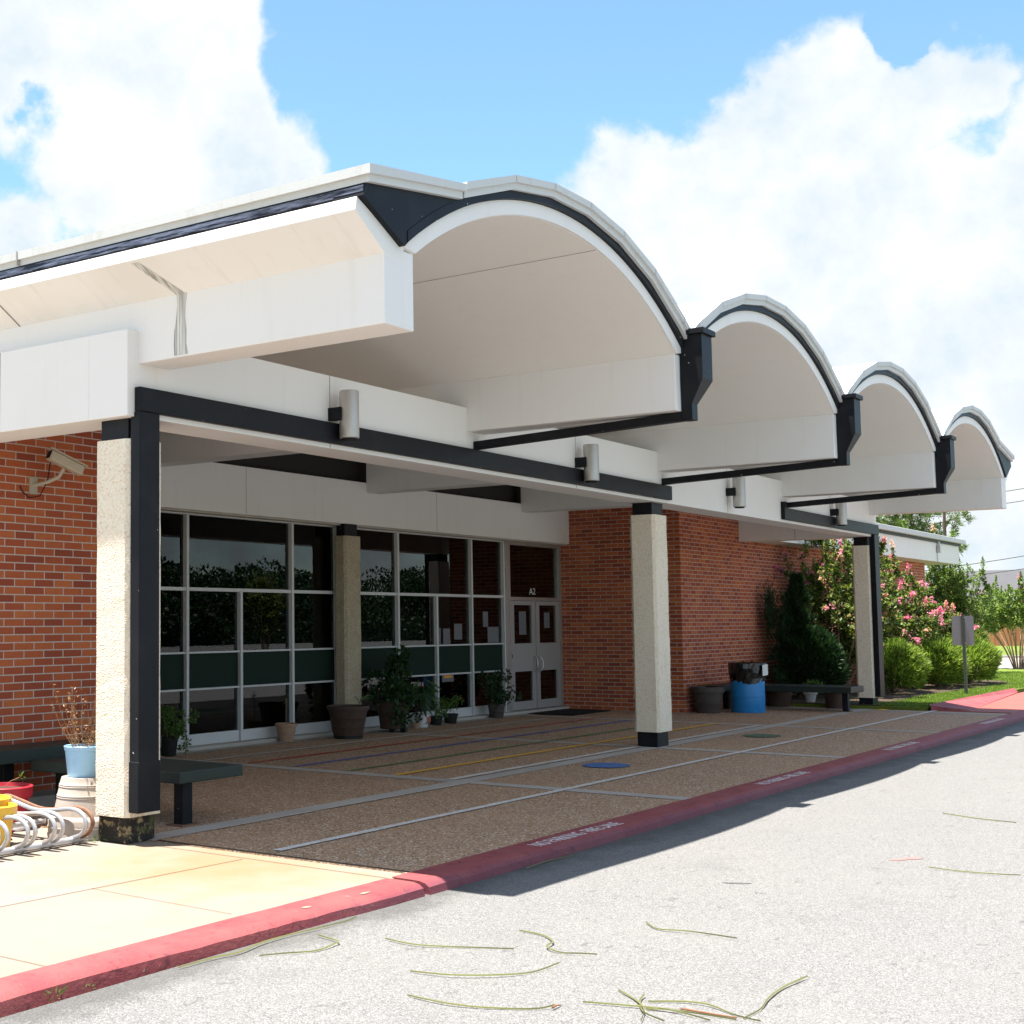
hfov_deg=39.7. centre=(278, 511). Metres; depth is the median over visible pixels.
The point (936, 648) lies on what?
round shrub
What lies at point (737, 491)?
wall lamp
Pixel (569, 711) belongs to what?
door mat
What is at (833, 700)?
flower pot
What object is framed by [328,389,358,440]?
wall lamp
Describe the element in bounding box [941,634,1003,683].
round shrub
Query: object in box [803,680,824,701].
potted plant
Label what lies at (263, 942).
palm strip
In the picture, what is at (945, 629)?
crape myrtle
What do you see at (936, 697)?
grass
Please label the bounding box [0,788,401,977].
side pavement
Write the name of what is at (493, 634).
paper notice
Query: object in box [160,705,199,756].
potted plant
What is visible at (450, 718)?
potted plant
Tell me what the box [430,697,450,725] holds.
potted plant
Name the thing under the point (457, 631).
paper notice
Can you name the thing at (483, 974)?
palm strip
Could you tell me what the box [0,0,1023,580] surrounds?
sky
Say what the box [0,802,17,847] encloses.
flower pot
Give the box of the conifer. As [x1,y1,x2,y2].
[760,572,826,698]
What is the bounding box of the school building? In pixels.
[0,163,1014,843]
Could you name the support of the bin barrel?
on the pavement at (411, 799)
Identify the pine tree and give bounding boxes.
[876,511,975,537]
[943,512,970,567]
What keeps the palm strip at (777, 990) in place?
on the road
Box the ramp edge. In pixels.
[929,688,1017,711]
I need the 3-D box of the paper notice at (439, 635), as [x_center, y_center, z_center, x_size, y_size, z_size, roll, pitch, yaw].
[2.666,2.078,23.183,0.002,0.270,0.160,-4,-6,38]
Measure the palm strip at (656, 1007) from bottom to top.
0.012 m
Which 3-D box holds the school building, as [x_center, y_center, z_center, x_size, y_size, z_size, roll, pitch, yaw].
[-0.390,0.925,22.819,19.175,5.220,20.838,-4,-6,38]
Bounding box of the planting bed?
[765,680,1010,705]
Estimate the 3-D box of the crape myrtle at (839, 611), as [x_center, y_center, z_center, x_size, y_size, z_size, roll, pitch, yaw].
[11.937,1.647,29.695,3.270,4.543,4.002,-4,-6,38]
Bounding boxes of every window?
[160,511,336,747]
[357,528,506,726]
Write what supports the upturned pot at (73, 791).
on the side pavement at (58, 904)
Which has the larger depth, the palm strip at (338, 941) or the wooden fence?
the wooden fence
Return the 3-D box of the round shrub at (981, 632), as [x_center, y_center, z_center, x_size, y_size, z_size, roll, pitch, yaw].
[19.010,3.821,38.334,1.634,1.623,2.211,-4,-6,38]
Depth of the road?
7.68 m
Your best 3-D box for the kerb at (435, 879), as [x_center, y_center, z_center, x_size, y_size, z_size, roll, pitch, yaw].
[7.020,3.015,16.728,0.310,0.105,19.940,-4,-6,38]
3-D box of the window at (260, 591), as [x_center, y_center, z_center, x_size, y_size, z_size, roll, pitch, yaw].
[-1.252,1.530,18.244,0.132,3.088,6.798,-4,-6,38]
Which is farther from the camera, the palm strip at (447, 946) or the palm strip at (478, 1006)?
the palm strip at (447, 946)
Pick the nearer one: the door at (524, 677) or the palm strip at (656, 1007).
the palm strip at (656, 1007)
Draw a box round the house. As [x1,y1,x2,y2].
[925,569,1023,638]
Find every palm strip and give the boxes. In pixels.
[178,916,356,967]
[259,934,339,955]
[385,938,513,948]
[407,994,554,1009]
[410,962,559,975]
[519,929,596,954]
[526,855,572,868]
[583,1001,735,1019]
[618,989,644,1020]
[639,994,663,1020]
[646,921,736,938]
[646,1008,710,1020]
[648,1000,760,1021]
[743,975,807,1018]
[929,867,1020,875]
[942,812,1015,822]
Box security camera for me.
[19,447,87,497]
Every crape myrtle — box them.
[774,536,908,684]
[829,532,945,688]
[898,596,978,682]
[902,520,1006,632]
[977,571,1023,668]
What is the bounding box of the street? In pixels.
[998,658,1018,668]
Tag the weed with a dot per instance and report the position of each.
(48, 992)
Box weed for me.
[42,985,67,1001]
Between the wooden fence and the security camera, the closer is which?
the security camera
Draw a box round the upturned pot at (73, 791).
[47,775,98,840]
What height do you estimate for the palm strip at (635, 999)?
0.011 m
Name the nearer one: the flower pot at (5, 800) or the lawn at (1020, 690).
the flower pot at (5, 800)
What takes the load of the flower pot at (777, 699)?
on the pavement at (411, 799)
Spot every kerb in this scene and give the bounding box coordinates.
[0,878,424,1017]
[392,713,1023,894]
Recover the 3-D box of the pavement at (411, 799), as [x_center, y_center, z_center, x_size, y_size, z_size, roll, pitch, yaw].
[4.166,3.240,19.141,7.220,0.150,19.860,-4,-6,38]
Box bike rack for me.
[0,794,94,855]
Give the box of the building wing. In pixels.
[747,523,965,697]
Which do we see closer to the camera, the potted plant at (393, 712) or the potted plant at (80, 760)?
the potted plant at (80, 760)
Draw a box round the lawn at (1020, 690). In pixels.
[765,668,1023,710]
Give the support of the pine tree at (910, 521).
on the verge
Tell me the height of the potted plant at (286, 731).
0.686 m
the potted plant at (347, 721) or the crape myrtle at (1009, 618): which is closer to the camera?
the potted plant at (347, 721)
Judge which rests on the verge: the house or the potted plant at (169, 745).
the house
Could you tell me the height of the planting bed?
0.075 m
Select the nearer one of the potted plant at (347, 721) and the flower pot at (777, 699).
the potted plant at (347, 721)
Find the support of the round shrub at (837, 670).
on the planting bed
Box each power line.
[925,556,1022,570]
[930,568,1023,580]
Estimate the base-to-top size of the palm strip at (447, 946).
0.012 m
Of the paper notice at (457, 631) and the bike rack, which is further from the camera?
the paper notice at (457, 631)
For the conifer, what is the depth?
28.06 m
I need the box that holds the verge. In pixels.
[996,643,1023,654]
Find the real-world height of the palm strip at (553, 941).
0.014 m
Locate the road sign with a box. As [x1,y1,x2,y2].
[951,614,974,693]
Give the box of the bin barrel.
[728,661,767,712]
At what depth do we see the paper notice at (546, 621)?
26.22 m
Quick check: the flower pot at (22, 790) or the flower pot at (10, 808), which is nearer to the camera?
the flower pot at (10, 808)
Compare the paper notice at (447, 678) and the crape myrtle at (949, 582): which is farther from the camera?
the crape myrtle at (949, 582)
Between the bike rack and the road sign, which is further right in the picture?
the road sign
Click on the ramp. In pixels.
(1011, 704)
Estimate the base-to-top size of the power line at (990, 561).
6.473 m
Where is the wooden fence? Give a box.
[978,622,1023,645]
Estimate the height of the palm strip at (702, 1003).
0.012 m
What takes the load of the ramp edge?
on the ramp
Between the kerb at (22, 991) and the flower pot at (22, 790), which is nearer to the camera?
the kerb at (22, 991)
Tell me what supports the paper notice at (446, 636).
attached to the school building
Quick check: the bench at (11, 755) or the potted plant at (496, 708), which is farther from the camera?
the potted plant at (496, 708)
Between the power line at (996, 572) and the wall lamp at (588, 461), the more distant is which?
the power line at (996, 572)
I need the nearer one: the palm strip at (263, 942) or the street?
the palm strip at (263, 942)
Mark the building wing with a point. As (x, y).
(917, 551)
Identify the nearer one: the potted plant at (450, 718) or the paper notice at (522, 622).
the potted plant at (450, 718)
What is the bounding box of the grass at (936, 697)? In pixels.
[810,671,1023,706]
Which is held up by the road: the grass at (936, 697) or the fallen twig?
the fallen twig
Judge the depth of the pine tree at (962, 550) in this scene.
60.16 m
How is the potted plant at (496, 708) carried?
on the pavement at (411, 799)
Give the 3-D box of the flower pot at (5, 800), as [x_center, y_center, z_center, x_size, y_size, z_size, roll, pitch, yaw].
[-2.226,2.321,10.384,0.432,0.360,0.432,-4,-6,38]
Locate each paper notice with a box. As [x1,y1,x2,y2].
[439,628,440,643]
[442,674,453,681]
[443,628,449,643]
[454,624,461,639]
[483,612,487,626]
[488,627,498,642]
[519,611,525,634]
[544,613,549,627]
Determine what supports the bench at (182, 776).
on the pavement at (411, 799)
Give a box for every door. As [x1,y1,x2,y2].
[511,601,537,710]
[535,601,560,707]
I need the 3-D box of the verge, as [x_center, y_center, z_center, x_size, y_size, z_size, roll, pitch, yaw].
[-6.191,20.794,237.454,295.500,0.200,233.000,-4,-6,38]
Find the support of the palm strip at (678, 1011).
on the road
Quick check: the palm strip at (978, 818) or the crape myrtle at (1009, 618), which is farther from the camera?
the crape myrtle at (1009, 618)
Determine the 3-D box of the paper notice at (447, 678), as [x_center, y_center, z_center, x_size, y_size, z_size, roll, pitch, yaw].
[2.852,2.805,23.357,0.003,0.117,0.370,-4,-6,38]
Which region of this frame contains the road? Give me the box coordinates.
[0,721,1023,1023]
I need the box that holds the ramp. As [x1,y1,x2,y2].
[951,692,1023,713]
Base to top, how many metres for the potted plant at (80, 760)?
0.775 m
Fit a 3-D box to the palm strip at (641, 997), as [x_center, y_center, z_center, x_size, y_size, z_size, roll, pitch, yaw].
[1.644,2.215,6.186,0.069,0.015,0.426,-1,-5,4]
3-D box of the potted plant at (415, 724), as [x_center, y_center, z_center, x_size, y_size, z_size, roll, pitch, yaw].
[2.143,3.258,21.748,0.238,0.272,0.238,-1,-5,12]
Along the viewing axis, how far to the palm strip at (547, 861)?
10.01 m
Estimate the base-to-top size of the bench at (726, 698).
0.470 m
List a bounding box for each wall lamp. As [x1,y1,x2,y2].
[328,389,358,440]
[575,444,598,482]
[726,477,745,507]
[830,503,846,525]
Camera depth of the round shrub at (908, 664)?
29.64 m
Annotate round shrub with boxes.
[776,621,853,697]
[856,636,934,692]
[918,636,972,687]
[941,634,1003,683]
[974,623,990,668]
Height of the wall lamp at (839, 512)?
0.450 m
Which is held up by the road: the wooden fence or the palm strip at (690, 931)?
the palm strip at (690, 931)
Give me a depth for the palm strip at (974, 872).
9.48 m
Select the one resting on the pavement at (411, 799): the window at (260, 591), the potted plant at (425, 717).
the potted plant at (425, 717)
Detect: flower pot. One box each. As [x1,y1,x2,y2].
[0,771,32,822]
[0,794,11,806]
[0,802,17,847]
[690,686,724,712]
[765,691,791,706]
[824,693,841,708]
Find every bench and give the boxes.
[0,736,160,781]
[31,756,242,826]
[698,682,730,708]
[765,683,863,711]
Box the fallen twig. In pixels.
[680,1007,736,1017]
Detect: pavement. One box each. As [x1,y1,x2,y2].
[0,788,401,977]
[25,706,1006,873]
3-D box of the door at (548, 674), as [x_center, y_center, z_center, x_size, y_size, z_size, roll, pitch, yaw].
[5.111,2.681,26.152,0.148,1.980,0.960,-4,-6,38]
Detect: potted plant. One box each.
[50,682,95,777]
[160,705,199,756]
[275,693,296,741]
[327,695,376,738]
[363,645,421,732]
[408,679,440,726]
[408,711,421,727]
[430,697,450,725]
[439,695,463,723]
[475,668,521,717]
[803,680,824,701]
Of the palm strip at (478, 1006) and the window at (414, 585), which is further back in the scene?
the window at (414, 585)
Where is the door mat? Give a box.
[529,709,610,714]
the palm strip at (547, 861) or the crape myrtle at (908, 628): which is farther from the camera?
the crape myrtle at (908, 628)
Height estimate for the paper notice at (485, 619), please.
0.270 m
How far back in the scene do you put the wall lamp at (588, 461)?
16.41 m
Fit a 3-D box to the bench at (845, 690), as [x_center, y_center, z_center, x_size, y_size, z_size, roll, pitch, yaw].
[9.751,3.455,25.794,1.980,0.455,0.800,-4,-6,38]
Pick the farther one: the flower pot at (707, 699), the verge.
the verge
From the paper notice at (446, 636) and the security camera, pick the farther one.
the paper notice at (446, 636)

